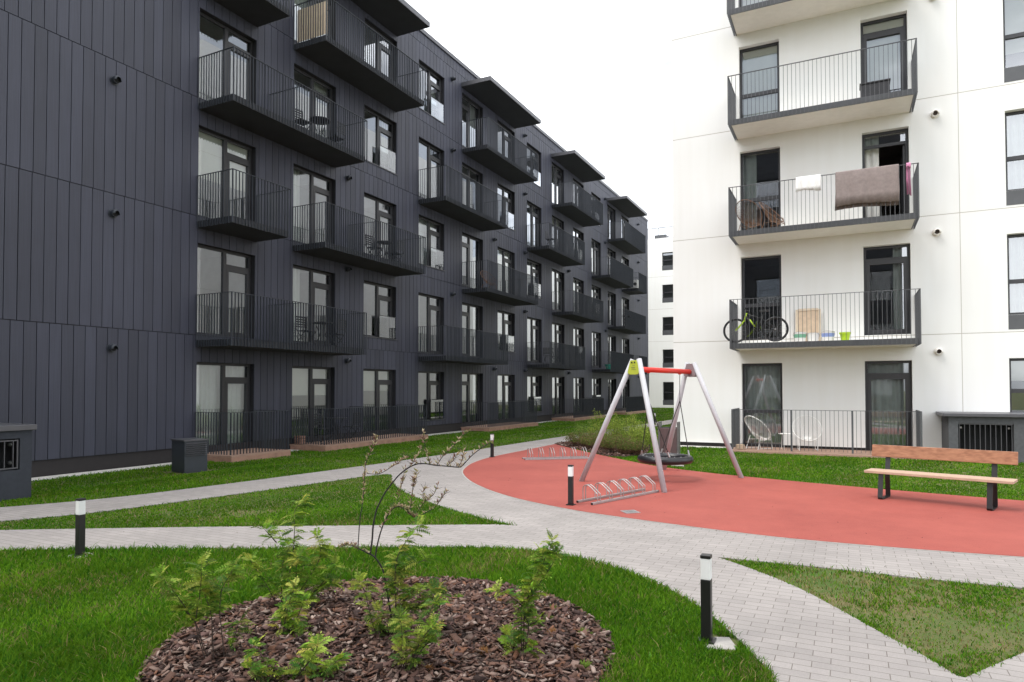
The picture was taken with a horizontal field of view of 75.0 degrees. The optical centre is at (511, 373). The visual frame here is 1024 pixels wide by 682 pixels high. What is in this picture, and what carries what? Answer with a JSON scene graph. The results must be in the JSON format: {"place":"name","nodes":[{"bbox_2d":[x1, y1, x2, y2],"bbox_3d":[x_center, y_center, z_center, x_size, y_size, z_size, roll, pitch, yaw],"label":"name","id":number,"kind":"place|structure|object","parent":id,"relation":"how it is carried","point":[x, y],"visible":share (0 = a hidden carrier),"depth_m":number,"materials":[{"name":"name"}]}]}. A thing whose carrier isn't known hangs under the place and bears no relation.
{"place":"outdoors","nodes":[
{"label":"outdoors","id":0,"kind":"place"},
{"bbox_2d":[0,420,1023,681],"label":"paved path","id":1,"kind":"structure","parent":0,"point":[792,632],"depth_m":7.03,"materials":[{"name":"grey concrete"}]},
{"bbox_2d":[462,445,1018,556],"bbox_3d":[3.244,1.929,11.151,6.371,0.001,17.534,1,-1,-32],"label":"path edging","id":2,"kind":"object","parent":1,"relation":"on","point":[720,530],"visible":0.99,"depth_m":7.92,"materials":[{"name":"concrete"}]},
{"bbox_2d":[0,407,1023,681],"bbox_3d":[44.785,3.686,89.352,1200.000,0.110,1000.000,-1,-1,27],"label":"lawn ground","id":3,"kind":"structure","parent":0,"point":[986,641],"depth_m":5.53,"materials":[{"name":"green plant"}]},
{"bbox_2d":[0,423,36,501],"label":"ventilation box","id":4,"kind":"object","parent":3,"relation":"on","point":[15,458],"visible":0.97,"depth_m":10.47,"materials":[{"name":"paint"}]},
{"bbox_2d":[170,438,208,472],"bbox_3d":[-7.047,1.778,14.600,0.646,0.709,0.540,-1,-2,39],"label":"utility cabinet","id":5,"kind":"object","parent":3,"relation":"on","point":[189,455],"visible":0.91,"depth_m":14.41,"materials":[{"name":"metal"}]},
{"bbox_2d":[31,421,554,480],"bbox_3d":[-1.135,2.519,30.159,0.490,0.105,57.000,-1,-1,27],"label":"gravel strip","id":6,"kind":"object","parent":3,"relation":"on","point":[92,472],"depth_m":14.91,"materials":[{"name":"grey gravel"}]},
{"bbox_2d":[0,0,648,477],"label":"apartment building","id":7,"kind":"structure","parent":3,"relation":"on","point":[196,218],"depth_m":19.58,"materials":[{"name":"metal"}]},
{"bbox_2d":[196,362,249,444],"bbox_3d":[-7.885,0.838,17.949,0.317,2.440,1.960,-1,-1,27],"label":"window","id":8,"kind":"structure","parent":7,"relation":"in","point":[220,387],"depth_m":18.00,"materials":[{"name":"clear glass"}]},
{"bbox_2d":[197,244,250,337],"bbox_3d":[-7.787,-2.162,17.965,0.088,2.340,1.860,-1,-1,27],"label":"window","id":9,"kind":"structure","parent":7,"relation":"in","point":[225,268],"depth_m":18.14,"materials":[{"name":"black glass"}]},
{"bbox_2d":[198,128,251,220],"bbox_3d":[-7.808,-5.211,18.041,0.128,2.340,1.860,-1,-1,27],"label":"window","id":10,"kind":"structure","parent":7,"relation":"in","point":[216,152],"depth_m":18.05,"materials":[{"name":"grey glass"}]},
{"bbox_2d":[200,12,252,101],"bbox_3d":[-7.794,-8.261,18.100,0.088,2.340,1.860,-1,-1,27],"label":"window","id":11,"kind":"structure","parent":7,"relation":"in","point":[226,44],"depth_m":18.21,"materials":[{"name":"black glass"}]},
{"bbox_2d":[297,1,325,42],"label":"screen panel","id":12,"kind":"object","parent":7,"relation":"attached to","point":[323,23],"visible":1,"depth_m":19.91,"materials":[{"name":"brown wood"}]},
{"bbox_2d":[292,366,330,435],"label":"window","id":13,"kind":"structure","parent":7,"relation":"in","point":[310,381],"depth_m":20.88,"materials":[{"name":"grey glass"}]},
{"bbox_2d":[293,265,330,344],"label":"window","id":14,"kind":"structure","parent":7,"relation":"in","point":[296,270],"depth_m":20.91,"materials":[{"name":"black glass"}]},
{"bbox_2d":[293,166,331,243],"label":"window","id":15,"kind":"structure","parent":7,"relation":"in","point":[313,189],"depth_m":20.96,"materials":[{"name":"black glass"}]},
{"bbox_2d":[294,66,331,137],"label":"window","id":16,"kind":"structure","parent":7,"relation":"in","point":[315,86],"depth_m":21.55,"materials":[{"name":"black glass"}]},
{"bbox_2d":[294,0,332,42],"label":"window","id":17,"kind":"structure","parent":7,"relation":"in","point":[296,1],"depth_m":21.30,"materials":[{"name":"beige glass"}]},
{"bbox_2d":[363,369,391,429],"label":"window","id":18,"kind":"structure","parent":7,"relation":"in","point":[377,380],"depth_m":23.83,"materials":[{"name":"grey glass"}]},
{"bbox_2d":[364,194,392,259],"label":"window","id":19,"kind":"structure","parent":7,"relation":"in","point":[378,213],"depth_m":24.12,"materials":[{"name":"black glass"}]},
{"bbox_2d":[365,21,392,78],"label":"window","id":20,"kind":"structure","parent":7,"relation":"in","point":[369,25],"depth_m":24.15,"materials":[{"name":"clear glass"}]},
{"bbox_2d":[363,281,396,339],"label":"window","id":21,"kind":"structure","parent":7,"relation":"in","point":[378,297],"depth_m":23.97,"materials":[{"name":"black glass"}]},
{"bbox_2d":[364,107,397,175],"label":"window","id":22,"kind":"structure","parent":7,"relation":"in","point":[384,161],"depth_m":24.66,"materials":[{"name":"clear glass"}]},
{"bbox_2d":[418,293,440,353],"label":"window","id":23,"kind":"structure","parent":7,"relation":"in","point":[429,307],"depth_m":26.92,"materials":[{"name":"clear glass"}]},
{"bbox_2d":[419,139,440,197],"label":"window","id":24,"kind":"structure","parent":7,"relation":"in","point":[430,158],"depth_m":26.97,"materials":[{"name":"clear glass"}]},
{"bbox_2d":[418,371,443,420],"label":"window","id":25,"kind":"structure","parent":7,"relation":"in","point":[436,417],"depth_m":26.82,"materials":[{"name":"clear glass"}]},
{"bbox_2d":[419,216,443,270],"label":"window","id":26,"kind":"structure","parent":7,"relation":"in","point":[427,228],"depth_m":27.13,"materials":[{"name":"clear glass"}]},
{"bbox_2d":[418,63,445,124],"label":"window","id":27,"kind":"structure","parent":7,"relation":"in","point":[432,86],"depth_m":27.57,"materials":[{"name":"clear glass"}]},
{"bbox_2d":[462,373,479,421],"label":"window","id":28,"kind":"structure","parent":7,"relation":"in","point":[469,380],"depth_m":29.61,"materials":[{"name":"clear glass"}]},
{"bbox_2d":[462,303,479,356],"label":"window","id":29,"kind":"structure","parent":7,"relation":"in","point":[468,311],"depth_m":29.92,"materials":[{"name":"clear glass"}]},
{"bbox_2d":[462,233,479,287],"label":"window","id":30,"kind":"structure","parent":7,"relation":"in","point":[473,241],"depth_m":30.41,"materials":[{"name":"clear glass"}]},
{"bbox_2d":[462,95,479,147],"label":"window","id":31,"kind":"structure","parent":7,"relation":"in","point":[471,111],"depth_m":30.40,"materials":[{"name":"clear glass"}]},
{"bbox_2d":[497,122,511,160],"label":"window","id":32,"kind":"structure","parent":7,"relation":"in","point":[506,137],"depth_m":33.22,"materials":[{"name":"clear glass"}]},
{"bbox_2d":[498,374,511,401],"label":"window","id":33,"kind":"structure","parent":7,"relation":"in","point":[506,379],"depth_m":32.92,"materials":[{"name":"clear glass"}]},
{"bbox_2d":[498,248,511,293],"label":"window","id":34,"kind":"structure","parent":7,"relation":"in","point":[504,257],"depth_m":32.95,"materials":[{"name":"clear glass"}]},
{"bbox_2d":[498,185,514,230],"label":"window","id":35,"kind":"structure","parent":7,"relation":"in","point":[501,191],"depth_m":33.21,"materials":[{"name":"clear glass"}]},
{"bbox_2d":[498,311,515,352],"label":"window","id":36,"kind":"structure","parent":7,"relation":"in","point":[504,319],"depth_m":32.92,"materials":[{"name":"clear glass"}]},
{"bbox_2d":[527,317,538,362],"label":"window","id":37,"kind":"structure","parent":7,"relation":"in","point":[532,324],"depth_m":35.75,"materials":[{"name":"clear glass"}]},
{"bbox_2d":[527,202,538,246],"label":"window","id":38,"kind":"structure","parent":7,"relation":"in","point":[532,211],"depth_m":35.78,"materials":[{"name":"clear glass"}]},
{"bbox_2d":[527,260,541,299],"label":"window","id":39,"kind":"structure","parent":7,"relation":"in","point":[532,267],"depth_m":35.90,"materials":[{"name":"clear glass"}]},
{"bbox_2d":[527,145,541,187],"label":"window","id":40,"kind":"structure","parent":7,"relation":"in","point":[538,182],"depth_m":36.19,"materials":[{"name":"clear glass"}]},
{"bbox_2d":[527,375,542,411],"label":"window","id":41,"kind":"structure","parent":7,"relation":"in","point":[532,381],"depth_m":35.65,"materials":[{"name":"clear glass"}]},
{"bbox_2d":[552,376,561,413],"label":"window","id":42,"kind":"structure","parent":7,"relation":"in","point":[556,381],"depth_m":38.70,"materials":[{"name":"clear glass"}]},
{"bbox_2d":[552,323,561,363],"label":"window","id":43,"kind":"structure","parent":7,"relation":"in","point":[556,328],"depth_m":38.72,"materials":[{"name":"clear glass"}]},
{"bbox_2d":[552,270,561,311],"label":"window","id":44,"kind":"structure","parent":7,"relation":"in","point":[556,276],"depth_m":38.64,"materials":[{"name":"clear glass"}]},
{"bbox_2d":[552,164,561,203],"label":"window","id":45,"kind":"structure","parent":7,"relation":"in","point":[556,173],"depth_m":38.96,"materials":[{"name":"clear glass"}]},
{"bbox_2d":[573,328,581,359],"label":"window","id":46,"kind":"structure","parent":7,"relation":"in","point":[577,333],"depth_m":41.58,"materials":[{"name":"clear glass"}]},
{"bbox_2d":[574,377,581,412],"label":"window","id":47,"kind":"structure","parent":7,"relation":"in","point":[577,381],"depth_m":41.46,"materials":[{"name":"clear glass"}]},
{"bbox_2d":[591,239,598,274],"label":"window","id":48,"kind":"structure","parent":7,"relation":"in","point":[594,245],"depth_m":44.85,"materials":[{"name":"clear glass"}]},
{"bbox_2d":[592,332,598,367],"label":"window","id":49,"kind":"structure","parent":7,"relation":"in","point":[595,336],"depth_m":44.66,"materials":[{"name":"clear glass"}]},
{"bbox_2d":[592,378,600,400],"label":"window","id":50,"kind":"structure","parent":7,"relation":"in","point":[595,381],"depth_m":44.43,"materials":[{"name":"clear glass"}]},
{"bbox_2d":[607,206,613,238],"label":"window","id":51,"kind":"structure","parent":7,"relation":"in","point":[609,211],"depth_m":47.77,"materials":[{"name":"clear glass"}]},
{"bbox_2d":[608,379,613,407],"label":"window","id":52,"kind":"structure","parent":7,"relation":"in","point":[610,381],"depth_m":47.43,"materials":[{"name":"clear glass"}]},
{"bbox_2d":[608,292,613,325],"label":"window","id":53,"kind":"structure","parent":7,"relation":"in","point":[610,296],"depth_m":47.80,"materials":[{"name":"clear glass"}]},
{"bbox_2d":[135,574,615,681],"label":"bark mulch","id":54,"kind":"object","parent":3,"relation":"on","point":[361,654],"visible":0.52,"depth_m":4.29,"materials":[{"name":"brown wood"}]},
{"bbox_2d":[150,549,255,660],"bbox_3d":[-1.911,1.441,4.075,0.669,0.738,0.350,0,-1,1],"label":"rowan shrub","id":55,"kind":"object","parent":54,"relation":"on","point":[200,581],"visible":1,"depth_m":4.08,"materials":[{"name":"green plant"}]},
{"bbox_2d":[266,576,316,636],"bbox_3d":[-1.468,1.594,4.494,0.332,0.443,0.264,-1,-1,27],"label":"rowan shrub","id":56,"kind":"object","parent":54,"relation":"on","point":[284,615],"visible":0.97,"depth_m":4.48,"materials":[{"name":"green plant"}]},
{"bbox_2d":[240,493,346,606],"bbox_3d":[-1.648,1.368,5.067,0.839,0.900,0.405,0,-1,4],"label":"rowan shrub","id":57,"kind":"object","parent":54,"relation":"on","point":[294,560],"visible":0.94,"depth_m":5.08,"materials":[{"name":"green plant"}]},
{"bbox_2d":[241,630,353,681],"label":"rowan shrub","id":58,"kind":"object","parent":54,"relation":"on","point":[310,657],"visible":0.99,"depth_m":3.76,"materials":[{"name":"green plant"}]},
{"bbox_2d":[347,512,452,635],"bbox_3d":[-0.733,1.364,4.441,0.704,0.886,0.370,0,-1,-1],"label":"rowan shrub","id":59,"kind":"object","parent":54,"relation":"on","point":[432,586],"visible":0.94,"depth_m":4.40,"materials":[{"name":"green plant"}]},
{"bbox_2d":[338,427,493,630],"bbox_3d":[-0.633,1.061,4.436,1.035,1.423,0.212,0,-1,3],"label":"willow sapling","id":60,"kind":"object","parent":54,"relation":"on","point":[428,498],"visible":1,"depth_m":4.45,"materials":[{"name":"brown plant"}]},
{"bbox_2d":[385,591,449,670],"bbox_3d":[-0.554,1.575,3.925,0.386,0.528,0.353,0,-1,-1],"label":"rowan shrub","id":61,"kind":"object","parent":54,"relation":"on","point":[429,632],"visible":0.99,"depth_m":3.88,"materials":[{"name":"green plant"}]},
{"bbox_2d":[484,528,569,658],"bbox_3d":[0.080,1.389,4.093,0.479,0.855,0.369,-1,-1,27],"label":"rowan shrub","id":62,"kind":"object","parent":54,"relation":"on","point":[527,613],"visible":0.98,"depth_m":4.12,"materials":[{"name":"green plant"}]},
{"bbox_2d":[555,435,649,457],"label":"bark mulch","id":63,"kind":"object","parent":3,"relation":"on","point":[604,452],"visible":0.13,"depth_m":17.92,"materials":[{"name":"brown wood"}]},
{"bbox_2d":[564,429,596,445],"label":"garden bush","id":64,"kind":"object","parent":63,"relation":"on","point":[573,440],"visible":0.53,"depth_m":19.31,"materials":[{"name":"green plant"}]},
{"bbox_2d":[577,430,617,449],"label":"garden bush","id":65,"kind":"object","parent":63,"relation":"on","point":[587,443],"visible":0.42,"depth_m":18.27,"materials":[{"name":"green plant"}]},
{"bbox_2d":[587,408,623,441],"bbox_3d":[2.678,1.558,19.477,1.142,1.112,1.289,0,-1,11],"label":"garden bush","id":66,"kind":"object","parent":63,"relation":"on","point":[615,421],"visible":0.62,"depth_m":19.28,"materials":[{"name":"green plant"}]},
{"bbox_2d":[599,433,633,452],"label":"garden bush","id":67,"kind":"object","parent":63,"relation":"on","point":[616,442],"visible":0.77,"depth_m":17.26,"materials":[{"name":"green plant"}]},
{"bbox_2d":[616,414,647,440],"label":"garden bush","id":68,"kind":"object","parent":63,"relation":"on","point":[626,426],"visible":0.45,"depth_m":19.26,"materials":[{"name":"green plant"}]},
{"bbox_2d":[618,437,648,454],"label":"garden bush","id":69,"kind":"object","parent":63,"relation":"on","point":[635,448],"visible":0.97,"depth_m":16.79,"materials":[{"name":"green plant"}]},
{"bbox_2d":[624,420,657,448],"bbox_3d":[3.462,1.669,18.238,0.883,0.834,0.964,1,-2,-33],"label":"garden bush","id":70,"kind":"object","parent":63,"relation":"on","point":[639,434],"visible":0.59,"depth_m":18.13,"materials":[{"name":"green plant"}]},
{"bbox_2d":[648,226,673,407],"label":"apartment building","id":71,"kind":"structure","parent":3,"relation":"on","point":[660,313],"depth_m":62.95,"materials":[{"name":"white paint"}]},
{"bbox_2d":[658,421,679,453],"bbox_3d":[3.540,1.555,15.029,0.448,0.950,0.320,-1,-1,20],"label":"waste bin","id":72,"kind":"object","parent":3,"relation":"on","point":[675,447],"visible":0.56,"depth_m":14.90,"materials":[{"name":"grey metal"}]},
{"bbox_2d":[706,637,734,649],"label":"footing slab","id":73,"kind":"structure","parent":3,"relation":"on","point":[727,642],"depth_m":4.44,"materials":[{"name":"concrete"}]},
{"bbox_2d":[697,553,716,644],"bbox_3d":[1.311,1.508,4.502,0.110,0.575,0.110,-1,-1,27],"label":"bollard light","id":74,"kind":"object","parent":73,"relation":"on","point":[706,599],"visible":1,"depth_m":4.47,"materials":[{"name":"black paint"}]},
{"bbox_2d":[463,444,1023,556],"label":"rubber playground surface","id":75,"kind":"object","parent":3,"relation":"on","point":[797,509],"visible":0.77,"depth_m":9.64,"materials":[{"name":"red rubber"}]},
{"bbox_2d":[522,447,588,459],"bbox_3d":[1.064,1.899,15.975,1.625,0.266,0.306,0,-1,-12],"label":"bike rack","id":76,"kind":"object","parent":75,"relation":"on","point":[554,457],"visible":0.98,"depth_m":15.96,"materials":[{"name":"metal"}]},
{"bbox_2d":[566,465,575,505],"bbox_3d":[0.849,1.606,9.653,0.110,0.575,0.110,-1,-1,27],"label":"bollard light","id":77,"kind":"object","parent":75,"relation":"on","point":[570,487],"visible":1,"depth_m":9.62,"materials":[{"name":"black paint"}]},
{"bbox_2d":[576,475,658,504],"bbox_3d":[1.664,1.775,10.325,1.719,0.260,0.306,1,-2,-45],"label":"bike rack","id":78,"kind":"object","parent":75,"relation":"on","point":[615,494],"visible":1,"depth_m":10.24,"materials":[{"name":"metal"}]},
{"bbox_2d":[579,358,743,492],"bbox_3d":[2.797,0.860,12.327,2.644,2.239,1.872,1,-2,-42],"label":"nest swing","id":79,"kind":"object","parent":75,"relation":"on","point":[661,461],"visible":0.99,"depth_m":12.02,"materials":[{"name":"grey metal"}]},
{"bbox_2d":[864,444,1017,510],"bbox_3d":[6.228,1.493,9.769,1.850,0.793,0.485,-1,-2,44],"label":"park bench","id":80,"kind":"object","parent":75,"relation":"on","point":[993,458],"visible":1,"depth_m":9.74,"materials":[{"name":"brown wood"}]},
{"bbox_2d":[671,0,1023,459],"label":"apartment building","id":81,"kind":"structure","parent":3,"relation":"on","point":[918,294],"depth_m":17.94,"materials":[{"name":"white paint"}]},
{"bbox_2d":[735,199,761,230],"bbox_3d":[6.567,-4.322,18.515,0.629,0.915,0.744,1,-2,-38],"label":"string chair","id":82,"kind":"object","parent":81,"relation":"on","point":[742,219],"visible":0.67,"depth_m":18.47,"materials":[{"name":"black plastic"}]},
{"bbox_2d":[723,308,788,342],"bbox_3d":[6.562,-1.305,18.018,1.677,0.912,0.605,-1,-1,27],"label":"bicycle","id":83,"kind":"object","parent":81,"relation":"on","point":[763,329],"visible":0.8,"depth_m":17.96,"materials":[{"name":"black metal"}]},
{"bbox_2d":[744,416,772,448],"bbox_3d":[6.702,1.590,18.215,0.629,0.915,0.744,0,-1,-24],"label":"string chair","id":84,"kind":"object","parent":81,"relation":"on","point":[753,433],"visible":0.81,"depth_m":18.15,"materials":[{"name":"white plastic"}]},
{"bbox_2d":[740,42,778,117],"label":"window","id":85,"kind":"structure","parent":81,"relation":"in","point":[762,82],"depth_m":19.29,"materials":[{"name":"clear glass"}]},
{"bbox_2d":[741,148,779,229],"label":"window","id":86,"kind":"structure","parent":81,"relation":"in","point":[748,160],"depth_m":19.46,"materials":[{"name":"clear glass"}]},
{"bbox_2d":[741,255,781,339],"bbox_3d":[7.142,-2.150,19.096,1.080,2.390,0.076,-1,-1,27],"label":"window","id":87,"kind":"structure","parent":81,"relation":"in","point":[777,256],"depth_m":19.11,"materials":[{"name":"black glass"}]},
{"bbox_2d":[742,363,782,444],"bbox_3d":[7.196,0.831,19.132,1.180,2.450,0.305,-1,-1,27],"label":"window","id":88,"kind":"structure","parent":81,"relation":"in","point":[762,382],"depth_m":19.21,"materials":[{"name":"clear glass"}]},
{"bbox_2d":[792,415,820,450],"bbox_3d":[7.892,1.581,17.862,0.741,0.915,0.660,-1,-1,27],"label":"string chair","id":89,"kind":"object","parent":81,"relation":"on","point":[806,437],"visible":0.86,"depth_m":17.92,"materials":[{"name":"white plastic"}]},
{"bbox_2d":[795,308,820,340],"bbox_3d":[8.075,-1.308,18.214,0.630,0.960,0.153,-1,-1,27],"label":"wooden board","id":90,"kind":"object","parent":81,"relation":"on","point":[809,321],"visible":0.71,"depth_m":18.22,"materials":[{"name":"brown wood"}]},
{"bbox_2d":[796,174,820,191],"bbox_3d":[7.650,-4.898,17.247,0.596,0.423,0.152,-1,-1,27],"label":"white towel","id":91,"kind":"object","parent":81,"relation":"hanging from","point":[811,182],"visible":1,"depth_m":17.20,"materials":[{"name":"white fabric"}]},
{"bbox_2d":[835,164,899,210],"bbox_3d":[8.835,-4.632,16.648,1.432,0.984,0.160,-1,-1,27],"label":"blanket","id":92,"kind":"object","parent":81,"relation":"hanging from","point":[879,185],"visible":1,"depth_m":16.60,"materials":[{"name":"fabric"}]},
{"bbox_2d":[859,78,890,96],"bbox_3d":[9.226,-7.166,16.983,0.690,0.420,0.390,-1,-1,27],"label":"storage box","id":93,"kind":"object","parent":81,"relation":"on","point":[870,91],"visible":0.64,"depth_m":16.83,"materials":[{"name":"grey plastic"}]},
{"bbox_2d":[860,14,906,89],"bbox_3d":[9.930,-8.303,17.848,1.080,2.370,0.128,-1,-1,27],"label":"balcony door","id":94,"kind":"structure","parent":81,"relation":"in","point":[887,30],"depth_m":17.87,"materials":[{"name":"clear glass"}]},
{"bbox_2d":[862,128,908,217],"bbox_3d":[10.098,-5.295,18.164,1.130,2.470,0.936,-1,-1,27],"label":"balcony door","id":95,"kind":"structure","parent":81,"relation":"in","point":[870,142],"depth_m":17.98,"materials":[{"name":"clear glass"}]},
{"bbox_2d":[863,244,910,334],"bbox_3d":[10.002,-2.253,17.787,1.130,2.470,0.317,-1,-1,27],"label":"window","id":96,"kind":"structure","parent":81,"relation":"in","point":[900,260],"depth_m":17.74,"materials":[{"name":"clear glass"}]},
{"bbox_2d":[865,360,912,447],"bbox_3d":[9.983,0.797,17.730,1.180,2.470,0.317,-1,-1,27],"label":"window","id":97,"kind":"structure","parent":81,"relation":"in","point":[888,384],"depth_m":17.78,"materials":[{"name":"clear glass"}]},
{"bbox_2d":[906,162,911,195],"bbox_3d":[9.655,-4.735,16.251,0.112,0.798,0.141,-1,-1,27],"label":"pink cloth","id":98,"kind":"object","parent":81,"relation":"hanging from","point":[908,182],"visible":1,"depth_m":16.27,"materials":[{"name":"pink fabric"}]},
{"bbox_2d":[1003,0,1023,67],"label":"window","id":99,"kind":"structure","parent":81,"relation":"in","point":[1013,10],"depth_m":16.63,"materials":[{"name":"clear glass"}]},
{"bbox_2d":[1005,110,1023,190],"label":"window","id":100,"kind":"structure","parent":81,"relation":"in","point":[1014,121],"depth_m":16.67,"materials":[{"name":"clear glass"}]},
{"bbox_2d":[1007,234,1023,314],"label":"window","id":101,"kind":"structure","parent":81,"relation":"in","point":[1015,243],"depth_m":16.61,"materials":[{"name":"clear glass"}]},
{"bbox_2d":[1009,358,1023,411],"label":"window","id":102,"kind":"structure","parent":81,"relation":"in","point":[1016,365],"depth_m":16.44,"materials":[{"name":"clear glass"}]},
{"bbox_2d":[936,411,1023,462],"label":"ventilation box","id":103,"kind":"object","parent":3,"relation":"on","point":[997,431],"visible":0.71,"depth_m":15.55,"materials":[{"name":"grey paint"}]},
{"bbox_3d":[-4.389,1.875,6.790,0.230,0.062,0.220,-1,-1,21],"label":"footing slab","id":104,"kind":"object","parent":3,"relation":"on","visible":0},
{"bbox_2d":[71,498,87,555],"bbox_3d":[-4.394,1.557,6.799,0.110,0.575,0.110,-1,-1,27],"label":"bollard light","id":105,"kind":"object","parent":104,"relation":"on","point":[80,518],"visible":0.94,"depth_m":6.78,"materials":[{"name":"black paint"}]},
{"bbox_2d":[405,0,672,238],"label":"sky","id":106,"kind":"structure","parent":0,"point":[596,75],"materials":[{"name":"white"}]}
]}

